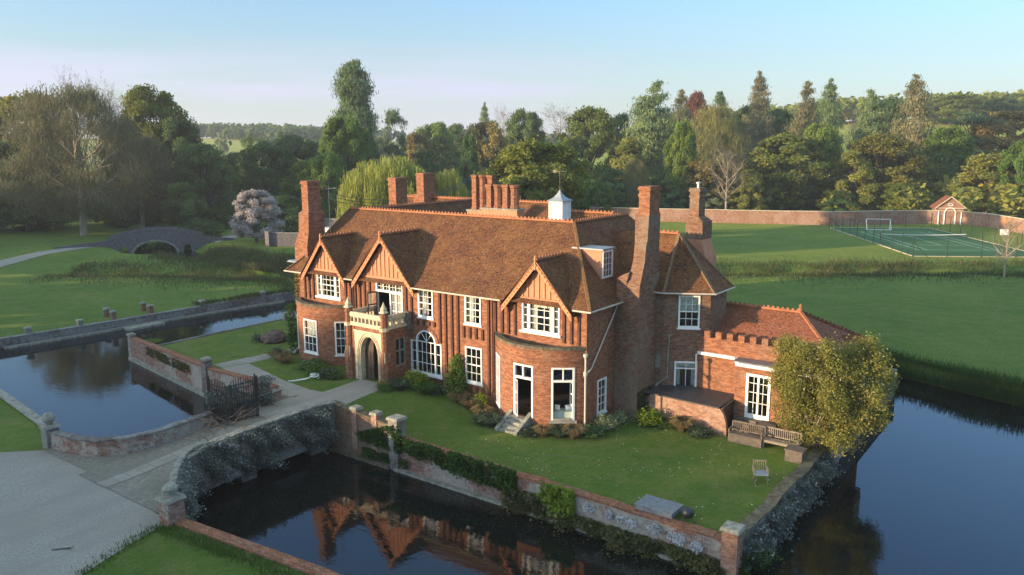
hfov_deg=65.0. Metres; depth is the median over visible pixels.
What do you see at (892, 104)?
broadleaf tree
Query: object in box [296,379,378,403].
garden path
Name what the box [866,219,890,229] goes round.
football goal
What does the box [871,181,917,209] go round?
broadleaf tree
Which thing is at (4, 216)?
broadleaf tree
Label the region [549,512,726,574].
wall weeds
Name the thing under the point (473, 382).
sash window
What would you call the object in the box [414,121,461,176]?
broadleaf tree
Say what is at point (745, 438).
garden bench
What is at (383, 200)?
overhead cable
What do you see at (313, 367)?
shrub
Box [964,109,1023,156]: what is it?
broadleaf tree
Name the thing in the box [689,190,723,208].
tree
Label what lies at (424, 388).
grass clump
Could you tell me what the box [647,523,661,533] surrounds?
flower cushion
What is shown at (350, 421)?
bridge abutment wall
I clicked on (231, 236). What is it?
driveway
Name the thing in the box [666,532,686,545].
flower cushion
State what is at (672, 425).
shrub
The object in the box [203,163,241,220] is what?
broadleaf tree
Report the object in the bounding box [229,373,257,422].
iron gate
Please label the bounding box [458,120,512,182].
broadleaf tree
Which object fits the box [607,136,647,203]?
evergreen tree
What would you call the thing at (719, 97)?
conifer tree
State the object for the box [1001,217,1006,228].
wall door
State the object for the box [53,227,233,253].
stone bridge
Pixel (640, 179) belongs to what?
feathery tree
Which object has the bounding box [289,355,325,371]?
shrub
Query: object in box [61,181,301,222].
woodland floor
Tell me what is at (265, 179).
broadleaf tree
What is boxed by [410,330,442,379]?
arched window
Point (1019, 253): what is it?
tennis court
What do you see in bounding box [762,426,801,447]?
garden bench
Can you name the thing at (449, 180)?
willow tree
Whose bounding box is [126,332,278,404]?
moat wall
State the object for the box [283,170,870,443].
manor house
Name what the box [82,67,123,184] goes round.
bare tree
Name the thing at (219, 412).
iron gate
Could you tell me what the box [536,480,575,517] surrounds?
climbing shrub
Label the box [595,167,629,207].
evergreen tree
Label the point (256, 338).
flowering plant
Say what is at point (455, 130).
broadleaf tree
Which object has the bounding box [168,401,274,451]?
climber stems
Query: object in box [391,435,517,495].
ivy
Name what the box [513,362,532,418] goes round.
french door
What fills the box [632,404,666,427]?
shrub
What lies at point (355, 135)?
broadleaf tree
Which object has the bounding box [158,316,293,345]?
moat wall
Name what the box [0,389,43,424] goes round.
bank wall
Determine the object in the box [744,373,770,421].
french door
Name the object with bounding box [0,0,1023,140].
sky
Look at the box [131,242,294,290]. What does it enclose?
rough grass
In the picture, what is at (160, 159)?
feathery tree
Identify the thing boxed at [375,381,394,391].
shrub
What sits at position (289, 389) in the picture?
cross path
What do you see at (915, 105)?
conifer tree
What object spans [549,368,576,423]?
sash window
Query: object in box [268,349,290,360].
grass clump
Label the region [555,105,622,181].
broadleaf tree
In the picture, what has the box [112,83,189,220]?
broadleaf tree
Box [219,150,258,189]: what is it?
broadleaf tree
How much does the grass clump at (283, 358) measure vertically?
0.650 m
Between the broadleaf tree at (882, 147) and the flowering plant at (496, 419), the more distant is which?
the broadleaf tree at (882, 147)
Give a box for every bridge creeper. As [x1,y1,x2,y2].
[175,404,345,519]
[185,493,199,521]
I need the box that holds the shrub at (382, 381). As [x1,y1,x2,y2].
[374,378,390,387]
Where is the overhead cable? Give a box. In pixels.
[324,173,474,205]
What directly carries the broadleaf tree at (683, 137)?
on the ground at (976, 323)
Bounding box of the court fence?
[829,213,1022,256]
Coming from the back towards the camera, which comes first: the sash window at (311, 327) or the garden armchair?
the sash window at (311, 327)
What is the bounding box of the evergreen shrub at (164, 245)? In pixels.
[157,226,189,248]
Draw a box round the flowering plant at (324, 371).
[314,366,345,377]
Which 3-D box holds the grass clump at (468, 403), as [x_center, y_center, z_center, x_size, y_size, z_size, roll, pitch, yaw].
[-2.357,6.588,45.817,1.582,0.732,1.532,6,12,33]
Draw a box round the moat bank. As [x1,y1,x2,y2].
[288,286,1023,406]
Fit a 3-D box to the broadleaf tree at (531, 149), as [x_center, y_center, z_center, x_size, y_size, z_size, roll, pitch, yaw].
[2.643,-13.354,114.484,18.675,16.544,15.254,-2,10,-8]
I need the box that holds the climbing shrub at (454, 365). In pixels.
[436,353,469,398]
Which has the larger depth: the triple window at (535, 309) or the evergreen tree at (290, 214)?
the evergreen tree at (290, 214)
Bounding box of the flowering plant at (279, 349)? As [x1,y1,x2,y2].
[264,347,282,355]
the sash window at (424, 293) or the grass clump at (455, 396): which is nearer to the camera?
the grass clump at (455, 396)
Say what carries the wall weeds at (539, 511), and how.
attached to the moat wall at (725, 546)
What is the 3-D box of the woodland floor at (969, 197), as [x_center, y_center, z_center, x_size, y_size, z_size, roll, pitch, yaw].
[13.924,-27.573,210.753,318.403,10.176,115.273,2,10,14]
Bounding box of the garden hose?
[288,373,319,381]
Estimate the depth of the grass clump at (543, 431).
41.63 m
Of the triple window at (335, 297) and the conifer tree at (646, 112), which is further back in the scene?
the conifer tree at (646, 112)
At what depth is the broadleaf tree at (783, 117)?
235.78 m
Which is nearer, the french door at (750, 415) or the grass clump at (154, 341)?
the french door at (750, 415)
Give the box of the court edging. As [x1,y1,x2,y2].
[830,227,1023,256]
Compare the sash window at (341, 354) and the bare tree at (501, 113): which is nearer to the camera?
the sash window at (341, 354)
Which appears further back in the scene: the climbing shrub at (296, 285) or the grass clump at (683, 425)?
the climbing shrub at (296, 285)
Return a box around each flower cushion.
[582,502,594,512]
[605,510,613,520]
[615,516,636,528]
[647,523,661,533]
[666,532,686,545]
[689,541,702,554]
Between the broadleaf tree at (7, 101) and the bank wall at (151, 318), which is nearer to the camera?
the bank wall at (151, 318)
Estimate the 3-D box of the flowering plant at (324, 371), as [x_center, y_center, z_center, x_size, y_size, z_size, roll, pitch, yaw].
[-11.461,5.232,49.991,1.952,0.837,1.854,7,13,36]
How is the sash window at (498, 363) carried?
in the manor house
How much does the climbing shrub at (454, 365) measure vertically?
2.703 m
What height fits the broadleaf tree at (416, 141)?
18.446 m
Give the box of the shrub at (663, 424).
[654,418,670,428]
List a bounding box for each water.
[0,300,1023,574]
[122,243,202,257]
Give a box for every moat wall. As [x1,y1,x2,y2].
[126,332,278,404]
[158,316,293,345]
[386,413,745,574]
[740,441,833,572]
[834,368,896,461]
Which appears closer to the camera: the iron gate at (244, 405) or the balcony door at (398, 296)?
the iron gate at (244, 405)
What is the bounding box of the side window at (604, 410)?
[596,376,606,416]
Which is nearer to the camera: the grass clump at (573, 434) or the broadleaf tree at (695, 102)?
the grass clump at (573, 434)
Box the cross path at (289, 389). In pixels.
[223,363,310,396]
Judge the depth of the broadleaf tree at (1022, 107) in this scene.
338.11 m
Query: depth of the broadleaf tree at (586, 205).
125.12 m
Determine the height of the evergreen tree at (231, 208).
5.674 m
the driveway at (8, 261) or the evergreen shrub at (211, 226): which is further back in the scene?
the evergreen shrub at (211, 226)
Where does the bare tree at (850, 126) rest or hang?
on the ground at (976, 323)
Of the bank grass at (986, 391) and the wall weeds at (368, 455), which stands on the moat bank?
the bank grass at (986, 391)
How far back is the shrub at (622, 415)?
43.72 m
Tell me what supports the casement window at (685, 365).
in the manor house
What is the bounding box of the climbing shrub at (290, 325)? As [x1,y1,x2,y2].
[284,303,312,353]
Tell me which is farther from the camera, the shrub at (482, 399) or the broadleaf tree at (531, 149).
the broadleaf tree at (531, 149)
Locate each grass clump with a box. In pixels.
[146,338,162,343]
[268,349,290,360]
[274,353,296,363]
[410,380,437,394]
[447,390,471,403]
[459,395,479,409]
[469,404,495,413]
[532,423,555,437]
[561,423,588,439]
[669,415,694,432]
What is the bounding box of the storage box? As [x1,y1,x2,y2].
[784,444,807,463]
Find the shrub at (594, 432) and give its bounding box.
[579,423,609,440]
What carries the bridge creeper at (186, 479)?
attached to the moat bridge at (141, 468)
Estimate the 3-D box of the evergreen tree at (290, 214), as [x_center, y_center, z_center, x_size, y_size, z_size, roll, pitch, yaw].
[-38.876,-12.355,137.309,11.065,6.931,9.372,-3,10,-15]
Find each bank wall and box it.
[0,291,294,349]
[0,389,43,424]
[174,518,341,574]
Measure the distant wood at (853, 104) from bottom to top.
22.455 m
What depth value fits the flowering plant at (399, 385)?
47.23 m
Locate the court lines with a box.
[863,232,995,249]
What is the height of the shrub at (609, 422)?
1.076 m
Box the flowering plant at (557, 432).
[545,424,574,437]
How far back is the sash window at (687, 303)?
44.44 m
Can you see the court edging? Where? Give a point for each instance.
(927, 256)
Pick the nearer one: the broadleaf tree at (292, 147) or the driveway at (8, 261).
the driveway at (8, 261)
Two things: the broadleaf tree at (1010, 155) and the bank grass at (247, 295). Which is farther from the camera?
the broadleaf tree at (1010, 155)
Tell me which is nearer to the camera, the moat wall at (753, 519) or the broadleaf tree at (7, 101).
the moat wall at (753, 519)
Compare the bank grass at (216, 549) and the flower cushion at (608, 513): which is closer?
the bank grass at (216, 549)
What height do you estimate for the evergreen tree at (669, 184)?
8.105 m
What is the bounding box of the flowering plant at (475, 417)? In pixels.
[468,408,494,426]
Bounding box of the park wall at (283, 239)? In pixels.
[272,232,298,246]
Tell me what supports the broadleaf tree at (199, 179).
on the ground at (976, 323)
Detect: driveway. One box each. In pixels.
[0,247,88,266]
[215,220,298,241]
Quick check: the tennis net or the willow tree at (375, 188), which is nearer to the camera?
the willow tree at (375, 188)
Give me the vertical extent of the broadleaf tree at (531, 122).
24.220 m
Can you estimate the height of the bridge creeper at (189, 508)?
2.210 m
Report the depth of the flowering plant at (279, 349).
55.61 m
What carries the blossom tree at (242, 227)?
on the ground at (976, 323)
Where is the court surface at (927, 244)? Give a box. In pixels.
[850,230,1017,252]
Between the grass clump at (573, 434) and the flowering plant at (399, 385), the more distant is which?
the flowering plant at (399, 385)
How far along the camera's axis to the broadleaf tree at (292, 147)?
182.16 m
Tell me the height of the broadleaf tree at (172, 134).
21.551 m
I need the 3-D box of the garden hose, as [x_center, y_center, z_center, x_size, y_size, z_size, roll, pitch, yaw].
[-12.793,5.485,49.455,1.882,0.403,0.614,-2,10,-10]
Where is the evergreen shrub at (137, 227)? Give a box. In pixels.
[129,225,156,247]
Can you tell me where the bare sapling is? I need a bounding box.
[988,214,1023,277]
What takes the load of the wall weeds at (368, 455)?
attached to the moat wall at (725, 546)
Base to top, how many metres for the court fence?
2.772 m
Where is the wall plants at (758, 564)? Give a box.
[739,544,784,574]
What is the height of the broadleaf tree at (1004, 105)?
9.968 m
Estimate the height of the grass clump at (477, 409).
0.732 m
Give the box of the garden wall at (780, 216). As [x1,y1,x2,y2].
[576,207,1023,233]
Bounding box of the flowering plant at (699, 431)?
[682,424,718,438]
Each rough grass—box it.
[23,251,1023,295]
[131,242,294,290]
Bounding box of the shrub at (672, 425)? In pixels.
[667,413,683,429]
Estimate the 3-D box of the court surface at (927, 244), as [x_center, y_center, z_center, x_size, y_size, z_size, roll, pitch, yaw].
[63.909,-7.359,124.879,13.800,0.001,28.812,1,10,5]
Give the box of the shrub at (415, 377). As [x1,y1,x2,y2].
[401,366,435,391]
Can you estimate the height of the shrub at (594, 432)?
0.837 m
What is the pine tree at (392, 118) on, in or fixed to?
on the ground at (976, 323)
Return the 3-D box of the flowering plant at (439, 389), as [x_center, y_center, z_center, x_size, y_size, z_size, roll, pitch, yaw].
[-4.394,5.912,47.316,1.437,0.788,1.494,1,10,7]
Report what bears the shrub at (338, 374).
on the ground at (976, 323)
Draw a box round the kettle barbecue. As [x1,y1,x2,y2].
[681,506,694,523]
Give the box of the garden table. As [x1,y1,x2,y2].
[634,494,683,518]
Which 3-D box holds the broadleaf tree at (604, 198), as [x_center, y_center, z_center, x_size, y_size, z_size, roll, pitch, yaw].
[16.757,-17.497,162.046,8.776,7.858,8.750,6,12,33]
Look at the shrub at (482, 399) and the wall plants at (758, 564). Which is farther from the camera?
the shrub at (482, 399)
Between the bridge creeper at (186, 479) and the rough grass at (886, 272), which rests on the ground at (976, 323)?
the rough grass at (886, 272)
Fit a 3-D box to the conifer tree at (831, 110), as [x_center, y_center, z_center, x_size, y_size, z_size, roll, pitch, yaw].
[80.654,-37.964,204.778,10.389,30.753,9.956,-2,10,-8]
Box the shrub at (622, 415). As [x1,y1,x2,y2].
[606,406,631,423]
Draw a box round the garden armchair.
[752,459,768,484]
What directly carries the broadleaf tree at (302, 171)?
on the ground at (976, 323)
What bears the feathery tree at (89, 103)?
on the ground at (976, 323)
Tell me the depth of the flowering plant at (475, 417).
43.60 m
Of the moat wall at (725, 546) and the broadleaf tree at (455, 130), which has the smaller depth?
the moat wall at (725, 546)
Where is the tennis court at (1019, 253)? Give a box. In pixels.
[833,228,1023,256]
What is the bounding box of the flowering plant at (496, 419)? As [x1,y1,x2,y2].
[477,412,503,426]
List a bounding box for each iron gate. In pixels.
[207,377,228,424]
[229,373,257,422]
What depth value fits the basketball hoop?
109.68 m
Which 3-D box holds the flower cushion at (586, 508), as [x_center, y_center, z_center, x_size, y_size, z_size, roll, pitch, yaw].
[3.245,9.377,34.189,0.628,0.431,0.233,7,12,36]
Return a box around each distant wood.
[191,122,406,141]
[632,89,1023,129]
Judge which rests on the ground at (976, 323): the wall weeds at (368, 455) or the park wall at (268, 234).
the park wall at (268, 234)
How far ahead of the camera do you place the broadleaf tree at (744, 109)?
232.88 m
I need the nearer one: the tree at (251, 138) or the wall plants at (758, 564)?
the wall plants at (758, 564)
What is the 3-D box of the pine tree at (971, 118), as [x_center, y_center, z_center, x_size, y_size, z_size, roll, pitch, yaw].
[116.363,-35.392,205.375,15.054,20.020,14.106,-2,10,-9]
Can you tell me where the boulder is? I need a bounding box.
[260,329,286,343]
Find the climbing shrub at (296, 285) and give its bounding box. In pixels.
[292,274,299,307]
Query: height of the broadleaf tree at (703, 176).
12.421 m
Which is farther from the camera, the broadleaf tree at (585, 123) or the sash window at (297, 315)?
the broadleaf tree at (585, 123)
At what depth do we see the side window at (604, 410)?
43.74 m
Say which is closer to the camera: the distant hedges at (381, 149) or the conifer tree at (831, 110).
the conifer tree at (831, 110)
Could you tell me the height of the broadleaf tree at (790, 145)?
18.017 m
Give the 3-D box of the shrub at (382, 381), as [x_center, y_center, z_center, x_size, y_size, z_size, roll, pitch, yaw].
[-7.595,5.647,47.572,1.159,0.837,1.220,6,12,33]
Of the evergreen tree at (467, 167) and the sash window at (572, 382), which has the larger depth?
the evergreen tree at (467, 167)
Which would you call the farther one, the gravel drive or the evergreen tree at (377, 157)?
the evergreen tree at (377, 157)
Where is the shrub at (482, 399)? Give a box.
[471,391,490,409]
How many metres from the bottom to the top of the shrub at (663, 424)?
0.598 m
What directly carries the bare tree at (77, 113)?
on the ground at (976, 323)
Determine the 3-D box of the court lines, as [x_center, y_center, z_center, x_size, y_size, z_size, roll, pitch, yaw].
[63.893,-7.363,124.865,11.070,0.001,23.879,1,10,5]
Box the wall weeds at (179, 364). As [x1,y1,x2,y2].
[145,347,189,372]
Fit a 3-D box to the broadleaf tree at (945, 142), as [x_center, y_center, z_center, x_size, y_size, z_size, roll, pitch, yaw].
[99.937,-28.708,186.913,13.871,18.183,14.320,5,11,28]
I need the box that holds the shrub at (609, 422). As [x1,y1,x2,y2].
[591,412,625,431]
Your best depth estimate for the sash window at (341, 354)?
52.38 m
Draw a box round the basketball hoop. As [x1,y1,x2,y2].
[1000,229,1008,252]
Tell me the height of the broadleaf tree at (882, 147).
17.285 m
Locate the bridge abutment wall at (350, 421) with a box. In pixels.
[327,400,389,469]
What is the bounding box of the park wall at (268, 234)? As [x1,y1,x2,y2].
[265,218,336,246]
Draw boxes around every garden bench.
[728,420,765,448]
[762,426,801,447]
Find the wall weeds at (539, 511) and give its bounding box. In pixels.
[497,487,559,524]
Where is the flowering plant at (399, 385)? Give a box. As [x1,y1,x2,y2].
[386,377,413,390]
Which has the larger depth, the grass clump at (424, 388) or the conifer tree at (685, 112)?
the conifer tree at (685, 112)
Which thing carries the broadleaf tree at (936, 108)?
on the ground at (976, 323)
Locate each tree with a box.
[0,77,158,235]
[0,90,87,207]
[0,111,16,162]
[0,136,72,231]
[52,64,102,213]
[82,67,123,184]
[86,131,192,226]
[102,203,159,227]
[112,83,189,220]
[146,114,209,210]
[153,182,216,230]
[172,142,235,218]
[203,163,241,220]
[213,129,232,155]
[216,199,260,228]
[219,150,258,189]
[228,189,285,242]
[234,138,295,195]
[239,132,262,162]
[252,195,301,231]
[267,133,320,189]
[276,130,283,142]
[279,154,334,217]
[309,150,345,218]
[317,112,374,195]
[325,58,383,178]
[335,155,442,219]
[369,140,380,163]
[374,132,394,168]
[383,106,407,160]
[396,131,432,168]
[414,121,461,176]
[415,149,443,180]
[435,168,469,197]
[440,123,476,167]
[455,133,480,196]
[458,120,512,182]
[471,135,595,205]
[478,102,490,167]
[491,103,514,145]
[505,107,550,176]
[539,103,574,144]
[543,161,592,210]
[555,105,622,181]
[585,181,616,211]
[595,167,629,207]
[607,112,630,174]
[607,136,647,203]
[618,79,681,207]
[620,157,652,207]
[657,178,687,208]
[662,118,697,208]
[669,88,697,158]
[670,101,751,207]
[674,157,728,208]
[684,90,709,158]
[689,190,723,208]
[699,91,735,162]
[699,144,747,208]
[729,104,768,167]
[732,168,768,209]
[737,69,776,175]
[742,130,837,209]
[760,330,901,457]
[761,107,799,169]
[784,80,819,171]
[799,122,841,203]
[812,77,848,161]
[821,190,859,210]
[827,132,939,209]
[828,149,880,210]
[836,108,866,150]
[842,89,895,161]
[866,97,906,137]
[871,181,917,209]
[886,72,941,179]
[913,124,975,195]
[916,101,948,123]
[921,94,986,125]
[932,109,1004,164]
[952,153,1023,212]
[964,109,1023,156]
[975,96,1023,116]
[992,140,1023,215]
[997,100,1023,111]
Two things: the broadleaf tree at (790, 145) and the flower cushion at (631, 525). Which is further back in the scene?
the broadleaf tree at (790, 145)
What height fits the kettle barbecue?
0.648 m
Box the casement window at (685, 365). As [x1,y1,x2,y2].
[674,361,697,386]
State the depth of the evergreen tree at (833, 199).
168.08 m
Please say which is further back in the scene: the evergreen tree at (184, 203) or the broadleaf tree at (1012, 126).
the broadleaf tree at (1012, 126)
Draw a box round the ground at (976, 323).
[0,119,1023,574]
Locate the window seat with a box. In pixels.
[554,408,570,417]
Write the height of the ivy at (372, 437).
1.594 m
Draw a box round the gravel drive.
[0,450,162,574]
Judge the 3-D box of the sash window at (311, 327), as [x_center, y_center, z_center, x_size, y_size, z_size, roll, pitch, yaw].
[-13.248,3.243,53.125,1.447,2.330,0.268,7,12,36]
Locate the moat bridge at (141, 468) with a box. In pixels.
[38,375,336,526]
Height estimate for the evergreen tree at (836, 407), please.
6.576 m
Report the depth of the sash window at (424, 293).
48.44 m
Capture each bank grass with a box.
[71,520,313,574]
[190,285,293,305]
[873,359,1023,407]
[877,345,1023,389]
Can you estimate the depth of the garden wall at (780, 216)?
149.99 m
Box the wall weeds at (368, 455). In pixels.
[360,446,408,469]
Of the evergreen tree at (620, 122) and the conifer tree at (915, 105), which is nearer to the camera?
the conifer tree at (915, 105)
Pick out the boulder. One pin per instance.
(274, 336)
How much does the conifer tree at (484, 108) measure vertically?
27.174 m
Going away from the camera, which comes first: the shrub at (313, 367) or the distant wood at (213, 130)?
the shrub at (313, 367)
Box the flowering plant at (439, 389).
[429,382,447,394]
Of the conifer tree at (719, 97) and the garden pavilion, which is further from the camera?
the conifer tree at (719, 97)
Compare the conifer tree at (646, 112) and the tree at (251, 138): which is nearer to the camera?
the conifer tree at (646, 112)
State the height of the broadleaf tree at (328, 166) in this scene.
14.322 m
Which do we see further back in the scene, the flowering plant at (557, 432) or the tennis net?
the tennis net
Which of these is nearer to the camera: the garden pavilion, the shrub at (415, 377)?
the shrub at (415, 377)
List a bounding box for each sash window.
[297,315,299,348]
[303,318,318,355]
[334,322,345,356]
[417,290,433,319]
[463,296,481,327]
[464,346,482,386]
[496,352,500,408]
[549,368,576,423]
[677,295,700,329]
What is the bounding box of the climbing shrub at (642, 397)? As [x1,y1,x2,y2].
[637,386,651,413]
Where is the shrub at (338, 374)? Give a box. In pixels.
[323,369,343,379]
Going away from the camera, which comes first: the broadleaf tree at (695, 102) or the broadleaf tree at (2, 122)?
the broadleaf tree at (2, 122)
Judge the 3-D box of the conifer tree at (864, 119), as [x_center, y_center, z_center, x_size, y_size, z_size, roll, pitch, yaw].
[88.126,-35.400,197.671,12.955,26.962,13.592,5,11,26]
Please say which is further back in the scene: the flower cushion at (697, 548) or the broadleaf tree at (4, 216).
the broadleaf tree at (4, 216)
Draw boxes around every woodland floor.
[1,165,1023,217]
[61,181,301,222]
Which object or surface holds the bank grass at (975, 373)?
on the moat bank
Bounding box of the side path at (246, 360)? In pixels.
[213,348,297,367]
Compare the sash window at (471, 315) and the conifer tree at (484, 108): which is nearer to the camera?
the sash window at (471, 315)
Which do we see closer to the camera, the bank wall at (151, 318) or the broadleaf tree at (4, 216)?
the bank wall at (151, 318)
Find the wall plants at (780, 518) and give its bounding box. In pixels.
[742,450,845,570]
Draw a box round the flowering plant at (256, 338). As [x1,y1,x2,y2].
[248,332,262,343]
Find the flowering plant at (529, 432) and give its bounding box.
[517,424,544,438]
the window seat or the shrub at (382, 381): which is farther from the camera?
the shrub at (382, 381)
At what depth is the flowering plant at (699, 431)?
41.70 m
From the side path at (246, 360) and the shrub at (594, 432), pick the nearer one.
the shrub at (594, 432)
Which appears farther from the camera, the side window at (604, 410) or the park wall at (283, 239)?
the park wall at (283, 239)
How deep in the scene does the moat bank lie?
54.89 m
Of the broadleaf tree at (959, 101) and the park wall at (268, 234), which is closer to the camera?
the park wall at (268, 234)
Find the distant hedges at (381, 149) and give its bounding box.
[255,131,599,156]
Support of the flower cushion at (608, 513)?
attached to the moat wall at (725, 546)
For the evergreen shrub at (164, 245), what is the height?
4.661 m
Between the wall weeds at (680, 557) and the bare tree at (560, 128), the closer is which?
the wall weeds at (680, 557)
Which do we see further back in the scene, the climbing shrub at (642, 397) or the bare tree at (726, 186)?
the bare tree at (726, 186)
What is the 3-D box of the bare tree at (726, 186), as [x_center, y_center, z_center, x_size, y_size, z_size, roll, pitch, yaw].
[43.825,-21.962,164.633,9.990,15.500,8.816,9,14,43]
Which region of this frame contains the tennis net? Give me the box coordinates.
[880,234,966,239]
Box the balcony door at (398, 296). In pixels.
[367,283,402,320]
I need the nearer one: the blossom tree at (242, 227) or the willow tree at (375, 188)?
the willow tree at (375, 188)
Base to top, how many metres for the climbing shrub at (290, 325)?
4.114 m
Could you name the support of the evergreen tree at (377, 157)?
on the ground at (976, 323)
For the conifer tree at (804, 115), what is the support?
on the ground at (976, 323)
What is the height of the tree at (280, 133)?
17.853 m
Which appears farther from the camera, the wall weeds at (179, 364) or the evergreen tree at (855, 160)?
the evergreen tree at (855, 160)
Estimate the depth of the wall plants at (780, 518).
34.26 m
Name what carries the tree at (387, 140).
on the ground at (976, 323)
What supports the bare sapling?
on the ground at (976, 323)
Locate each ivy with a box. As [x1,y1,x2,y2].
[355,424,401,453]
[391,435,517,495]
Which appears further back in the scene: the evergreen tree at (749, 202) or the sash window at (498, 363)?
the evergreen tree at (749, 202)
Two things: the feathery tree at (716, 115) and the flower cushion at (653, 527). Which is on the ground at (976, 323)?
the feathery tree at (716, 115)
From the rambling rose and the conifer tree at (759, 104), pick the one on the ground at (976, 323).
the conifer tree at (759, 104)
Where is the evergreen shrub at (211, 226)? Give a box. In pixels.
[199,222,227,236]
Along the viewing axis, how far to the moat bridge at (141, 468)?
39.11 m
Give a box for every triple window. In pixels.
[315,275,341,300]
[519,303,560,337]
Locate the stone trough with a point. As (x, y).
(283, 316)
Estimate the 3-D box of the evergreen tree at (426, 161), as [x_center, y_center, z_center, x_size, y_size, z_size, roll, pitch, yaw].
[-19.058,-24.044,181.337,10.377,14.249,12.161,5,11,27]
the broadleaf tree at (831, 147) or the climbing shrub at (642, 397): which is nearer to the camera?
the climbing shrub at (642, 397)
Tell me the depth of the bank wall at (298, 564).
30.09 m
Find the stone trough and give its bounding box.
[282,312,296,320]
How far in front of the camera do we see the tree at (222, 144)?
329.31 m
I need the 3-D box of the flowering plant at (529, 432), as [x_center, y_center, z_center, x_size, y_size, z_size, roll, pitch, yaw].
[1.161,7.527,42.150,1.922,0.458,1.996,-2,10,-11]
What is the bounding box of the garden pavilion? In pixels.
[929,195,966,223]
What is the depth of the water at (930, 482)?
37.47 m
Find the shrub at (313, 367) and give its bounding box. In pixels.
[304,360,333,374]
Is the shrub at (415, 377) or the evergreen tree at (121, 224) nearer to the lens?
the shrub at (415, 377)
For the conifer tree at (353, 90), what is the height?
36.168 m
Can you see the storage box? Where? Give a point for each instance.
(795, 454)
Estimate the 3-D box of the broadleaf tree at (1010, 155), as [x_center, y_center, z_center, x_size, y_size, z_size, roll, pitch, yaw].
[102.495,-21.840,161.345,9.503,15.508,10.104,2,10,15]
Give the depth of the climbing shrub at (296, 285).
55.13 m
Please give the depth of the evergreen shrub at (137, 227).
130.94 m
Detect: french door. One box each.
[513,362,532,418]
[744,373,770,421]
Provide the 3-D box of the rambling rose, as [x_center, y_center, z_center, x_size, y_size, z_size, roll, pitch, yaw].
[-13.958,6.116,42.624,2.030,2.001,4.093,7,12,36]
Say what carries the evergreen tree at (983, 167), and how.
on the ground at (976, 323)

